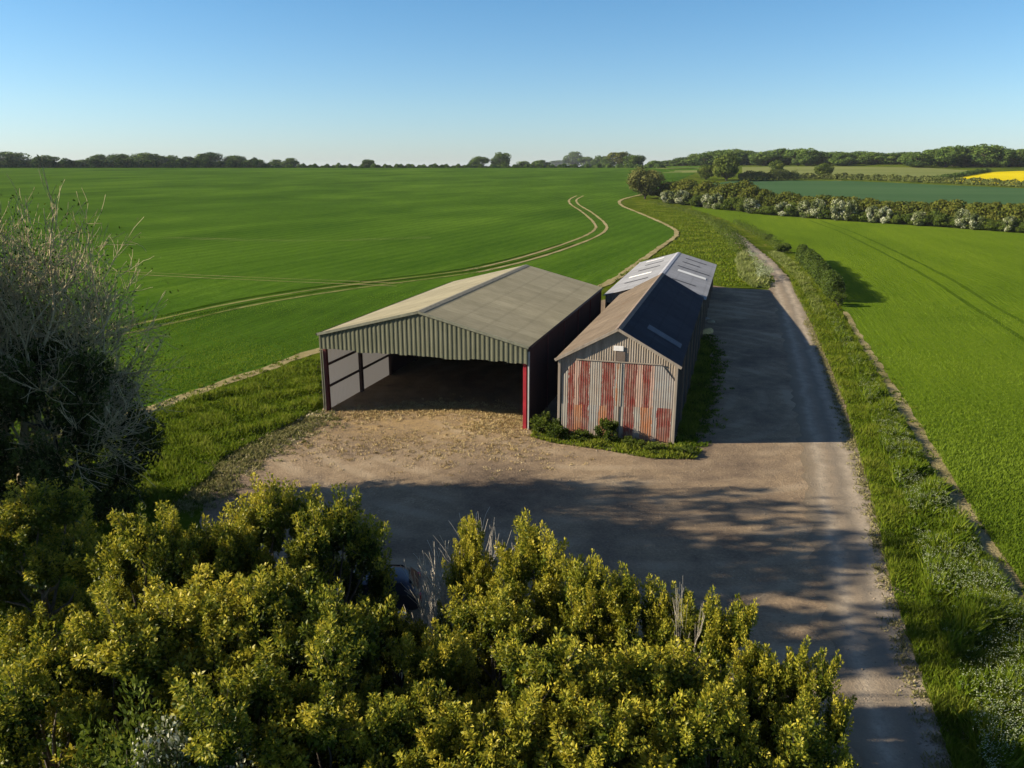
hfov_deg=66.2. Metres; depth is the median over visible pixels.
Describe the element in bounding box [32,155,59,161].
broadleaf tree
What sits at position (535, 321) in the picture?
open barn
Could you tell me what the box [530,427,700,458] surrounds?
weedy grass
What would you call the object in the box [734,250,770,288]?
tall grass
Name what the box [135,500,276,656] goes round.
evergreen tree
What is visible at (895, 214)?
hedge shrub
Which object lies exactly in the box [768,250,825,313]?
tall grass
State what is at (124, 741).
green shrub
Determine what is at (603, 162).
broadleaf tree
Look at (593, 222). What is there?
tramline
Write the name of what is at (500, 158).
broadleaf tree
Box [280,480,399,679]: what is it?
evergreen tree
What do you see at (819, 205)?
hawthorn bush
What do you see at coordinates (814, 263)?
hedge
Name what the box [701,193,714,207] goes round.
hawthorn bush
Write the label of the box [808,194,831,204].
hedge shrub
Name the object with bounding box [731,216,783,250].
scrub
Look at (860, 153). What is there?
broadleaf tree
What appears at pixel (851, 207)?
hawthorn bush
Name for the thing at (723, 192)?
hedge shrub
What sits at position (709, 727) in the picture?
evergreen tree
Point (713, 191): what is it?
hedge shrub
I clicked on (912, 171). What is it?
khaki field
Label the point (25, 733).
evergreen tree
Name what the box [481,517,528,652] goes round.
dead shrub
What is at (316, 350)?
field margin
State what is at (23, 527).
evergreen tree
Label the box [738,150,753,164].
broadleaf tree
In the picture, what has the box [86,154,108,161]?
broadleaf tree
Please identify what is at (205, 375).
young wheat
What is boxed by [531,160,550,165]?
broadleaf tree
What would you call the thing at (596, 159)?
broadleaf tree
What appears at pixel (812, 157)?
broadleaf tree
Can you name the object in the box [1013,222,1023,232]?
hedge shrub
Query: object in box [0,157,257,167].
hedge
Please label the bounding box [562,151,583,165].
broadleaf tree
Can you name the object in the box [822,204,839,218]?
hedge shrub
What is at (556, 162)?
broadleaf tree
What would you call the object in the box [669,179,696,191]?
hedge shrub
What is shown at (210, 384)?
verge grass
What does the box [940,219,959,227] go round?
hedge shrub
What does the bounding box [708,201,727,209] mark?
hedge shrub
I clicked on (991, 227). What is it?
hedge shrub
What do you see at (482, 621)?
bush
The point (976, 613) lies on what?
tall weeds
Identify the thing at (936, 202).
hedge shrub
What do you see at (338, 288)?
tramline
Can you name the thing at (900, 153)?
broadleaf tree
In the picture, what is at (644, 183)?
willow tree
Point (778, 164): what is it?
field tree
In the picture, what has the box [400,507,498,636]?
dead shrub
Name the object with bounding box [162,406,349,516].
dry grass
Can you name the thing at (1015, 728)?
cow parsley
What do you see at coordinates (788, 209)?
hedge shrub
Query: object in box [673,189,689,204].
hawthorn bush
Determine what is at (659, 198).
hedge shrub
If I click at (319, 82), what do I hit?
sky
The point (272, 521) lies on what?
evergreen tree
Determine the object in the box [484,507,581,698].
evergreen tree
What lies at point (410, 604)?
parked car
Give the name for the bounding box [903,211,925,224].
hedge shrub
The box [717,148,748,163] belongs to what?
broadleaf tree
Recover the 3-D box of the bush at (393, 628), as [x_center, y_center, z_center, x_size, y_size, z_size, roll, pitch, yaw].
[-2.950,7.518,19.771,2.039,4.417,2.161,-13,20,-39]
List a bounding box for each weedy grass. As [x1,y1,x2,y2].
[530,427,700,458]
[666,334,734,452]
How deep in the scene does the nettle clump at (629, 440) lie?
42.78 m
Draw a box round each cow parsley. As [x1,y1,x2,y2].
[748,248,772,278]
[832,319,1023,767]
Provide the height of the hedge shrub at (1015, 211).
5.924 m
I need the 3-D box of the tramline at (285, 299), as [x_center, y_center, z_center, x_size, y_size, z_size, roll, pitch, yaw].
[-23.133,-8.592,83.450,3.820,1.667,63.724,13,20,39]
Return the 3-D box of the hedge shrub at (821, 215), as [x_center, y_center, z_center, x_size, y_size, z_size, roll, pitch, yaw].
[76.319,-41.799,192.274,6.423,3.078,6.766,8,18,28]
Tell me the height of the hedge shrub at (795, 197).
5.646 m
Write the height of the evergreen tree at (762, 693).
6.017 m
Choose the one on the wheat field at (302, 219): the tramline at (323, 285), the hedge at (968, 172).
the tramline at (323, 285)
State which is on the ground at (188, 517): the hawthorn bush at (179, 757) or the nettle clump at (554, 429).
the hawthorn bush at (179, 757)
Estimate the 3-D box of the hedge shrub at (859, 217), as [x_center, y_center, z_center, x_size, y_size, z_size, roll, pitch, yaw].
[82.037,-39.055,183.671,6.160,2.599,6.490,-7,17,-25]
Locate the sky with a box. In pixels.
[0,0,1023,167]
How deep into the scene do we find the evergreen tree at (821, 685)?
15.14 m
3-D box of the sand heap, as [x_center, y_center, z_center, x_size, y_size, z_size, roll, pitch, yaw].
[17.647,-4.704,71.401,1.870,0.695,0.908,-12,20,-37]
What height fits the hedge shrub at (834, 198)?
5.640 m
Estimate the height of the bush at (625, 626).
6.275 m
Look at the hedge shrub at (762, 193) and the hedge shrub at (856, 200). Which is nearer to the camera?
the hedge shrub at (856, 200)
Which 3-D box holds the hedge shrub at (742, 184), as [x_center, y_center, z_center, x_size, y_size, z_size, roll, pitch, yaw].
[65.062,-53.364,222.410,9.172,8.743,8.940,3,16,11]
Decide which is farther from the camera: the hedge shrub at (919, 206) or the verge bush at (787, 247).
the hedge shrub at (919, 206)
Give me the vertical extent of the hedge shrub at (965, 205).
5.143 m
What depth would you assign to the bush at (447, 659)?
16.09 m
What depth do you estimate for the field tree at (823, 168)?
383.36 m
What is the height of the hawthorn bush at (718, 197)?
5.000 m
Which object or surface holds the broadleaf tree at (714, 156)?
on the ground at (188, 517)
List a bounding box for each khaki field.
[659,167,706,172]
[742,167,970,178]
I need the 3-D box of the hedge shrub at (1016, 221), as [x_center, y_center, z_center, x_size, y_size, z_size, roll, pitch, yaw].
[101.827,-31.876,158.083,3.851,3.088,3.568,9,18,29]
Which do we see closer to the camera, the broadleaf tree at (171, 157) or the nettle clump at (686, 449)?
the nettle clump at (686, 449)
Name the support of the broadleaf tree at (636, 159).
on the ground at (188, 517)
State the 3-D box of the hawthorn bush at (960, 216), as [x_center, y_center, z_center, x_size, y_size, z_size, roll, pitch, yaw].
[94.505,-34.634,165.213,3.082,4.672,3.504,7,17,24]
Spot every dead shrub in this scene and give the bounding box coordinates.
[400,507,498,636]
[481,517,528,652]
[641,584,704,669]
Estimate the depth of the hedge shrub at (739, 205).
212.31 m
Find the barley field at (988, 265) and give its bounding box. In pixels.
[692,206,1023,570]
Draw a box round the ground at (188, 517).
[0,163,1023,767]
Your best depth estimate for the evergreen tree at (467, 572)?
19.63 m
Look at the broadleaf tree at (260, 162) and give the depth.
699.67 m
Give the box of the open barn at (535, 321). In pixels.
[315,264,603,429]
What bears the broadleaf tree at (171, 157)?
on the ground at (188, 517)
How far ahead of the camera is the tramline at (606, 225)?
138.84 m
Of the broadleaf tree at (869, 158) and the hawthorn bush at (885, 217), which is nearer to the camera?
the hawthorn bush at (885, 217)
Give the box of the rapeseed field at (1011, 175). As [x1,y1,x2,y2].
[941,171,1023,183]
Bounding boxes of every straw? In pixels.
[257,408,593,486]
[305,395,556,440]
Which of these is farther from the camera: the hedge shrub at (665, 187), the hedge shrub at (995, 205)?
the hedge shrub at (665, 187)
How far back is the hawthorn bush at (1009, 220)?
157.57 m
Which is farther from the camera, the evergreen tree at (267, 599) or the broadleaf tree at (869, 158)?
the broadleaf tree at (869, 158)
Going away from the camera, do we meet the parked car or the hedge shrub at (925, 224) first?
the parked car
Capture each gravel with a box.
[215,410,341,476]
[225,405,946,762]
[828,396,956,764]
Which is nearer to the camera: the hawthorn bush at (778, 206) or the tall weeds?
the tall weeds
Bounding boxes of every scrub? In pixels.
[649,200,719,225]
[708,215,749,253]
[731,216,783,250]
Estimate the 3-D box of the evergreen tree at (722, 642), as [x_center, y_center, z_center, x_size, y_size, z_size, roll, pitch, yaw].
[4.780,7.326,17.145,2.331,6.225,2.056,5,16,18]
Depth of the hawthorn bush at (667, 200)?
244.14 m
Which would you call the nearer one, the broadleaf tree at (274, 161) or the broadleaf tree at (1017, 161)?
the broadleaf tree at (1017, 161)
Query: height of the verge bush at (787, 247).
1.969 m
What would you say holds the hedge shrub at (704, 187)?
on the ground at (188, 517)
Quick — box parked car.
[337,565,421,623]
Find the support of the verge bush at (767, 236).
on the ground at (188, 517)
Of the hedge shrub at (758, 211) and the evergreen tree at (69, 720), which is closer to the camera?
the evergreen tree at (69, 720)
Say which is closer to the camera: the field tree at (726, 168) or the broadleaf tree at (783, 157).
the field tree at (726, 168)
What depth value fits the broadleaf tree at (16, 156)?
703.69 m
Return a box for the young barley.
[856,301,1023,583]
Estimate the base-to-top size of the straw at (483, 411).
0.192 m
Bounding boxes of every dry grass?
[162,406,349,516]
[803,317,951,767]
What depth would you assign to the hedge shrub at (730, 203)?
217.50 m
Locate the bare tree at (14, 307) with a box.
[0,155,195,507]
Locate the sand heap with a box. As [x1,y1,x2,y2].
[703,328,712,333]
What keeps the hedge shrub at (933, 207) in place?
on the ground at (188, 517)
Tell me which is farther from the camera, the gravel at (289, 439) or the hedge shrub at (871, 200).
the hedge shrub at (871, 200)
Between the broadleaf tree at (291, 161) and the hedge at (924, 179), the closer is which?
the hedge at (924, 179)
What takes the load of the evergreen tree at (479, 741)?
on the ground at (188, 517)
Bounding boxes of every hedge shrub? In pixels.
[649,188,659,196]
[655,181,676,195]
[658,191,674,202]
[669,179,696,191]
[681,196,691,204]
[687,183,700,197]
[689,194,703,206]
[693,181,719,197]
[708,183,728,195]
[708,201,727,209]
[716,182,737,198]
[720,196,738,210]
[726,180,755,198]
[733,197,746,211]
[737,184,760,198]
[750,205,773,214]
[751,188,774,205]
[759,193,778,205]
[759,205,777,214]
[769,191,795,206]
[779,194,802,204]
[780,202,798,215]
[790,206,807,216]
[797,196,812,203]
[799,211,815,217]
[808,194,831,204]
[816,207,830,218]
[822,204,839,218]
[826,196,855,206]
[844,196,865,207]
[849,211,866,221]
[857,197,881,211]
[860,201,887,211]
[876,200,898,210]
[886,210,903,223]
[888,201,906,211]
[890,214,908,223]
[897,201,923,213]
[902,201,931,213]
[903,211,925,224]
[911,217,934,225]
[920,210,950,225]
[924,199,952,214]
[924,202,946,215]
[931,215,953,226]
[937,199,966,215]
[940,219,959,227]
[948,204,968,218]
[959,202,988,216]
[968,202,993,217]
[973,218,995,229]
[981,201,1005,221]
[983,219,1003,230]
[990,203,1020,221]
[994,222,1016,230]
[1004,203,1023,219]
[1010,218,1023,231]
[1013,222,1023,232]
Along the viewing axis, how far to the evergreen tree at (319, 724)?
13.88 m
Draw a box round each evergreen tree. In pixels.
[0,476,112,664]
[0,617,141,767]
[37,588,190,763]
[51,560,266,767]
[83,500,211,739]
[128,636,312,767]
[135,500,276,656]
[177,557,324,767]
[211,471,347,635]
[253,665,408,767]
[258,577,412,767]
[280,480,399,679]
[404,676,559,767]
[431,510,499,691]
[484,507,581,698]
[630,675,792,767]
[643,580,738,759]
[692,593,775,766]
[707,634,827,767]
[735,692,861,767]
[768,648,857,763]
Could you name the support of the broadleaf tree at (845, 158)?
on the ground at (188, 517)
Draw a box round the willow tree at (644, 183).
[626,166,665,198]
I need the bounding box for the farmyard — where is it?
[199,285,862,767]
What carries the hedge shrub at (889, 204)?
on the ground at (188, 517)
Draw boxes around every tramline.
[48,267,391,282]
[61,270,387,285]
[78,268,496,343]
[87,244,573,337]
[89,267,481,334]
[105,243,560,327]
[462,196,596,270]
[478,196,608,271]
[809,220,1023,341]
[822,221,1023,323]
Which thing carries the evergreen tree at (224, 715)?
on the ground at (188, 517)
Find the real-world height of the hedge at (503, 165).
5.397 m
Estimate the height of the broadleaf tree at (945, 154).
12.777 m
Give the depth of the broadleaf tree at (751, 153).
533.87 m
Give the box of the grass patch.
[668,336,712,449]
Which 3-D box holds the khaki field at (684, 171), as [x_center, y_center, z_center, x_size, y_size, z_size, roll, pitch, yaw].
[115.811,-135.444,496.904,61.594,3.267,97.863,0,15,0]
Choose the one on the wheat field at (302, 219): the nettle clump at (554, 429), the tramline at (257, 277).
the tramline at (257, 277)
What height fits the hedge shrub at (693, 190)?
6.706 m
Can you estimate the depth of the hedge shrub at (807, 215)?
193.42 m
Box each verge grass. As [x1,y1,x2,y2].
[10,357,321,558]
[60,285,603,431]
[611,200,774,286]
[783,260,1023,767]
[860,339,1023,594]
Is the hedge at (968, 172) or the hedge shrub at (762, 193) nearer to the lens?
the hedge shrub at (762, 193)
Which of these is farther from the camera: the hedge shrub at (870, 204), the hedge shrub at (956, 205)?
the hedge shrub at (870, 204)
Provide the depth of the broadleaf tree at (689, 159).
575.21 m
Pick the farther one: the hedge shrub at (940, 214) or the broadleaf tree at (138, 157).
the broadleaf tree at (138, 157)
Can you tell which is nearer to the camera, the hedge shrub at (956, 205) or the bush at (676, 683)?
the bush at (676, 683)
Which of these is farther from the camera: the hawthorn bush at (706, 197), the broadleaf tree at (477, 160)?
the broadleaf tree at (477, 160)
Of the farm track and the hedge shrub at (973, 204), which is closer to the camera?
the farm track
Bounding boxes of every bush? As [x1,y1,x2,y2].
[129,713,254,767]
[335,678,470,767]
[363,606,427,697]
[384,617,493,749]
[441,566,560,758]
[480,627,639,767]
[504,689,678,767]
[536,548,639,701]
[571,632,729,767]
[588,561,679,699]
[660,191,673,203]
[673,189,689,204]
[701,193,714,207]
[707,193,723,208]
[743,197,759,213]
[762,234,773,239]
[773,201,792,215]
[774,242,791,252]
[797,199,811,217]
[810,198,825,218]
[830,198,845,220]
[831,292,847,304]
[843,200,858,220]
[865,206,878,222]
[877,206,892,223]
[911,210,926,225]
[954,208,970,228]
[965,213,986,229]
[1001,216,1017,231]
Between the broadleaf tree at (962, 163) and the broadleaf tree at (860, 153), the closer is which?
the broadleaf tree at (962, 163)
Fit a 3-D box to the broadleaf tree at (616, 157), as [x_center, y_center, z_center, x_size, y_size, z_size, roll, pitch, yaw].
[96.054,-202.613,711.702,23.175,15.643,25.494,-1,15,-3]
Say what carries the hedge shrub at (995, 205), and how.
on the ground at (188, 517)
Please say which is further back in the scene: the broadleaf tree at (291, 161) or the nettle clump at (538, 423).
the broadleaf tree at (291, 161)
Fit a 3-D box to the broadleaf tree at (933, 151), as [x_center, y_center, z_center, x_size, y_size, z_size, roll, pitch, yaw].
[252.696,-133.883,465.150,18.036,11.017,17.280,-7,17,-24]
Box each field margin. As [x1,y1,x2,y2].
[29,194,678,439]
[843,311,1023,603]
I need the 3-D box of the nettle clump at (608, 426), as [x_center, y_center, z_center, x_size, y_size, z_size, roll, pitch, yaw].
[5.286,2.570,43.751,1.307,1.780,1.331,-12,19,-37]
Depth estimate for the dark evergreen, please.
31.41 m
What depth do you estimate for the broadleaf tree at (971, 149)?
456.16 m
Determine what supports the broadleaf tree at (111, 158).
on the ground at (188, 517)
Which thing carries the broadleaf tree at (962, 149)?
on the ground at (188, 517)
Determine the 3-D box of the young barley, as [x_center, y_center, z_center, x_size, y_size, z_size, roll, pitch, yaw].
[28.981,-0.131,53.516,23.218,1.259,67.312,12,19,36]
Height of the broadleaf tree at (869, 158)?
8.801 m
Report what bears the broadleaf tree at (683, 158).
on the ground at (188, 517)
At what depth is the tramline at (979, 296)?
93.61 m
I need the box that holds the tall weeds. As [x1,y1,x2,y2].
[818,308,1023,767]
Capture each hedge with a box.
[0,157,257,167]
[2,163,665,167]
[738,169,798,180]
[746,172,1023,186]
[795,244,845,301]
[927,168,991,179]
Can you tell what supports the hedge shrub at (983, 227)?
on the ground at (188, 517)
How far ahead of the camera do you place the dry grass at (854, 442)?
29.84 m
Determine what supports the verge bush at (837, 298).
on the ground at (188, 517)
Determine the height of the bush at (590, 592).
6.476 m
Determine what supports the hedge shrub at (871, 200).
on the ground at (188, 517)
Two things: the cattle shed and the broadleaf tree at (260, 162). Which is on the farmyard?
the cattle shed
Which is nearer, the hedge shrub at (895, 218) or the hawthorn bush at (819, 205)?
the hedge shrub at (895, 218)
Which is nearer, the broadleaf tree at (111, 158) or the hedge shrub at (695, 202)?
the hedge shrub at (695, 202)
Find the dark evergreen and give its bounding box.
[0,330,166,539]
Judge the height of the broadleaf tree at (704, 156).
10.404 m
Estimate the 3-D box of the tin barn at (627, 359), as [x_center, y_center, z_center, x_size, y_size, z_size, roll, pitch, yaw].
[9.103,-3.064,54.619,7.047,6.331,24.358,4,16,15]
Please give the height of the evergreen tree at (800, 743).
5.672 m
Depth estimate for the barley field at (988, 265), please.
83.12 m
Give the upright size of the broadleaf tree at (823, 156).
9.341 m
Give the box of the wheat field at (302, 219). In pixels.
[0,165,711,441]
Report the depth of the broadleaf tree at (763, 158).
520.58 m
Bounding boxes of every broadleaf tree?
[0,151,31,162]
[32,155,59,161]
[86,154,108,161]
[105,154,128,161]
[127,152,165,162]
[160,155,178,163]
[183,156,194,161]
[194,152,223,162]
[223,155,246,162]
[245,159,265,165]
[267,159,281,165]
[280,158,299,166]
[362,159,374,166]
[468,156,489,165]
[490,152,511,165]
[515,161,529,166]
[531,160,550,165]
[549,160,567,166]
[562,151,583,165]
[577,156,593,165]
[590,155,607,164]
[598,158,615,165]
[606,151,631,164]
[622,155,645,164]
[647,160,663,164]
[662,160,672,165]
[669,159,687,165]
[673,157,690,165]
[684,153,702,165]
[693,153,713,165]
[707,150,732,164]
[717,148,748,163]
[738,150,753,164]
[748,151,780,165]
[748,152,765,164]
[772,148,792,163]
[787,148,806,165]
[796,148,819,165]
[816,152,835,164]
[827,152,859,165]
[852,151,876,163]
[857,152,887,164]
[878,153,899,163]
[890,152,907,163]
[896,151,913,163]
[901,152,935,166]
[923,148,939,165]
[931,146,963,167]
[947,145,967,165]
[956,147,971,165]
[965,143,1002,166]
[967,145,982,165]
[992,148,1017,166]
[1010,149,1023,165]
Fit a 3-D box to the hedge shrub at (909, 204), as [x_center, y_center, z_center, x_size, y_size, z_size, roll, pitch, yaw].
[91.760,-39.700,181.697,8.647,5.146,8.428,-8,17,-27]
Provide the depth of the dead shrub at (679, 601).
16.85 m
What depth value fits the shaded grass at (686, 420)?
51.17 m
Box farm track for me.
[727,234,968,767]
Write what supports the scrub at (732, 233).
on the ground at (188, 517)
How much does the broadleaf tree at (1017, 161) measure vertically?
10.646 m
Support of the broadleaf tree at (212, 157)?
on the ground at (188, 517)
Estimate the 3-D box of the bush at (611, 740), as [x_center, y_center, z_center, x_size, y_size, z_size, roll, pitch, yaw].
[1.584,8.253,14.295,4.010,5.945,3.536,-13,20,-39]
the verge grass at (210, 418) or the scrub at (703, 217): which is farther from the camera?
the scrub at (703, 217)
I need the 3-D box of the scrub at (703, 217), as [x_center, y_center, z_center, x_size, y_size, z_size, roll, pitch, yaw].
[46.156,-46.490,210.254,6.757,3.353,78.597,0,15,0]
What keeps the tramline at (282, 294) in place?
on the wheat field at (302, 219)
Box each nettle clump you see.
[529,410,552,434]
[545,418,569,438]
[569,429,592,442]
[594,418,618,441]
[621,435,643,446]
[643,441,668,453]
[673,444,696,458]
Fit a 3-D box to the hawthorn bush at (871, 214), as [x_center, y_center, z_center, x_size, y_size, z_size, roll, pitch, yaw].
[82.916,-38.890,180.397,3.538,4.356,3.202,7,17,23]
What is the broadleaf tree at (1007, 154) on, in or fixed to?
on the ground at (188, 517)
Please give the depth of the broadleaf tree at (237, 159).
714.11 m
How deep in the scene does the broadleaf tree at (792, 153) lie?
505.56 m
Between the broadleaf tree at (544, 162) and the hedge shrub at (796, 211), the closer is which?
the hedge shrub at (796, 211)
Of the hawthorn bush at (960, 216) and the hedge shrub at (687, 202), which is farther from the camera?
the hedge shrub at (687, 202)
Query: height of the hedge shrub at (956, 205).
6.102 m
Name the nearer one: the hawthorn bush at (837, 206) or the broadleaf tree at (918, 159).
the hawthorn bush at (837, 206)
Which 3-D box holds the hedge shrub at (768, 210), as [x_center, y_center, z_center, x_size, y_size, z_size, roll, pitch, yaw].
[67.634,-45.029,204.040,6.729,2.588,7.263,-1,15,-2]
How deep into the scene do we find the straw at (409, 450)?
42.74 m
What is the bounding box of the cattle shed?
[603,252,716,347]
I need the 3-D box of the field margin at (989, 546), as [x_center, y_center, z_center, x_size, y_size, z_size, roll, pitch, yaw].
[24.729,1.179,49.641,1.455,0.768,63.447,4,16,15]
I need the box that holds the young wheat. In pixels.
[1,291,419,442]
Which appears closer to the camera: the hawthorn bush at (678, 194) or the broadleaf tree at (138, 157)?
the hawthorn bush at (678, 194)
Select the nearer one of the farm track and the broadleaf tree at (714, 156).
the farm track
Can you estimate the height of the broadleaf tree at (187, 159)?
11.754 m
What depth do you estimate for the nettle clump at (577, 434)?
43.89 m
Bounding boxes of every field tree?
[697,164,715,179]
[711,153,740,180]
[768,160,784,171]
[814,163,834,173]
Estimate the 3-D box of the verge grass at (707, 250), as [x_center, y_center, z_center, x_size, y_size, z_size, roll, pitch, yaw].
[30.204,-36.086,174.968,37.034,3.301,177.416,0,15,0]
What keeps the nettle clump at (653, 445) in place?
on the farmyard
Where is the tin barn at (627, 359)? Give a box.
[554,273,703,443]
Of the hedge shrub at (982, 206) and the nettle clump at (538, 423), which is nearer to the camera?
the nettle clump at (538, 423)
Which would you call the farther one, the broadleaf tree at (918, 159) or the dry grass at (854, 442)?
the broadleaf tree at (918, 159)
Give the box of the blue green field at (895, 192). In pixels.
[712,180,1023,205]
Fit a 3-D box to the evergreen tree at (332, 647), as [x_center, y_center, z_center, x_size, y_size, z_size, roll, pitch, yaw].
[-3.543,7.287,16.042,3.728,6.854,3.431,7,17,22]
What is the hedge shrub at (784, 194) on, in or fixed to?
on the ground at (188, 517)
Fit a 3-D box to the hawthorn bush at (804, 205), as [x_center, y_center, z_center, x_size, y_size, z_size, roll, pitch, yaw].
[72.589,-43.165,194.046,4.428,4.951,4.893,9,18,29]
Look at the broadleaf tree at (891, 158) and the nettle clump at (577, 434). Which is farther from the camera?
the broadleaf tree at (891, 158)
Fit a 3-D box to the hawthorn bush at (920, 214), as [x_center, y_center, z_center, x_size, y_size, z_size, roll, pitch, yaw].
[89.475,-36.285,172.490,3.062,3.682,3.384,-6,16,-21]
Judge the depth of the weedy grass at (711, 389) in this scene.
52.43 m
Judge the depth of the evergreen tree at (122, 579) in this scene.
18.49 m
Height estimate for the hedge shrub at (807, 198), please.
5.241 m
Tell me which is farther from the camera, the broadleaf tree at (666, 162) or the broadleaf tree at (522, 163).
the broadleaf tree at (522, 163)
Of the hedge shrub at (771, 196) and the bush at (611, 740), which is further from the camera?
the hedge shrub at (771, 196)
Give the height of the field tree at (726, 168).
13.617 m
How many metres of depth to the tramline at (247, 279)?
94.37 m
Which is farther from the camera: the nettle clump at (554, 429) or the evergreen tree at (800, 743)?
the nettle clump at (554, 429)
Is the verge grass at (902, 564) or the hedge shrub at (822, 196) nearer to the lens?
the verge grass at (902, 564)
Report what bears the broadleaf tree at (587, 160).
on the ground at (188, 517)
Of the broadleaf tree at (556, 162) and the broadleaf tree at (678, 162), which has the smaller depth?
the broadleaf tree at (678, 162)
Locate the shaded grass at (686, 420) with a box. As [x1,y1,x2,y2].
[676,339,711,443]
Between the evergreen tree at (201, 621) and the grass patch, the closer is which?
the evergreen tree at (201, 621)
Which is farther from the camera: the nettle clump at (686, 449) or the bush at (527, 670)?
the nettle clump at (686, 449)
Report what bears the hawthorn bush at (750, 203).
on the ground at (188, 517)
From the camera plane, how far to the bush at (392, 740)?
13.88 m
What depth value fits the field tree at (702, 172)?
374.44 m
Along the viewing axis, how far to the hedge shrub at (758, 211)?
205.61 m
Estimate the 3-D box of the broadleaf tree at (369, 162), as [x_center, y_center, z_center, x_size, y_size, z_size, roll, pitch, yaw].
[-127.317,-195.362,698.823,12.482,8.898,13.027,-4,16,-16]
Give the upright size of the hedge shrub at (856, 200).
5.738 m
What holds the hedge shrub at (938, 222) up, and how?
on the ground at (188, 517)
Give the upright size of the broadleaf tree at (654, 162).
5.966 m
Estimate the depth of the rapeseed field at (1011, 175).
373.92 m
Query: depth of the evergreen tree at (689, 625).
17.05 m
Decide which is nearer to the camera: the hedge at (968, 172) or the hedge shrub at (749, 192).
the hedge shrub at (749, 192)
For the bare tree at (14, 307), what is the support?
on the ground at (188, 517)
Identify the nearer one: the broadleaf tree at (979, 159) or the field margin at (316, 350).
the field margin at (316, 350)
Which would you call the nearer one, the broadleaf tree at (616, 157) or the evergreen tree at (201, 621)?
the evergreen tree at (201, 621)
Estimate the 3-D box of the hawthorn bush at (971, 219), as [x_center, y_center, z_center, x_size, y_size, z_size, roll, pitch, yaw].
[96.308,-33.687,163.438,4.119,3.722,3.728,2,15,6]
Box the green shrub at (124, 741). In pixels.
[49,674,209,767]
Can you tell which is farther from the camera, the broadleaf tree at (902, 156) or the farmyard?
the broadleaf tree at (902, 156)
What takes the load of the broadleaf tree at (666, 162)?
on the ground at (188, 517)
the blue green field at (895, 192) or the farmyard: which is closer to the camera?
the farmyard
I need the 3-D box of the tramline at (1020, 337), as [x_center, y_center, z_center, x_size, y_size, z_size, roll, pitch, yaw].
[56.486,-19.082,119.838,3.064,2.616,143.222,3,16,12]
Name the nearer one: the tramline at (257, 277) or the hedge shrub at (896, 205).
the tramline at (257, 277)
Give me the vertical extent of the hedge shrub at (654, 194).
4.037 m
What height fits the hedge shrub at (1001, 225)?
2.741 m
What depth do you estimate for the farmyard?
37.81 m
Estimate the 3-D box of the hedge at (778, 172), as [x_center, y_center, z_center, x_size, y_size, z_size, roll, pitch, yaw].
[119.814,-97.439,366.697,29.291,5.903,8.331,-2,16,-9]
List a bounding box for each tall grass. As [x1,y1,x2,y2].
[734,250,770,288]
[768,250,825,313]
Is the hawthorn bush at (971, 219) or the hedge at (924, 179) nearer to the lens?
the hawthorn bush at (971, 219)
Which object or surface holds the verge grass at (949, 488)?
on the ground at (188, 517)
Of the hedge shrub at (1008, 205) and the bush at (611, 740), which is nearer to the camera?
the bush at (611, 740)

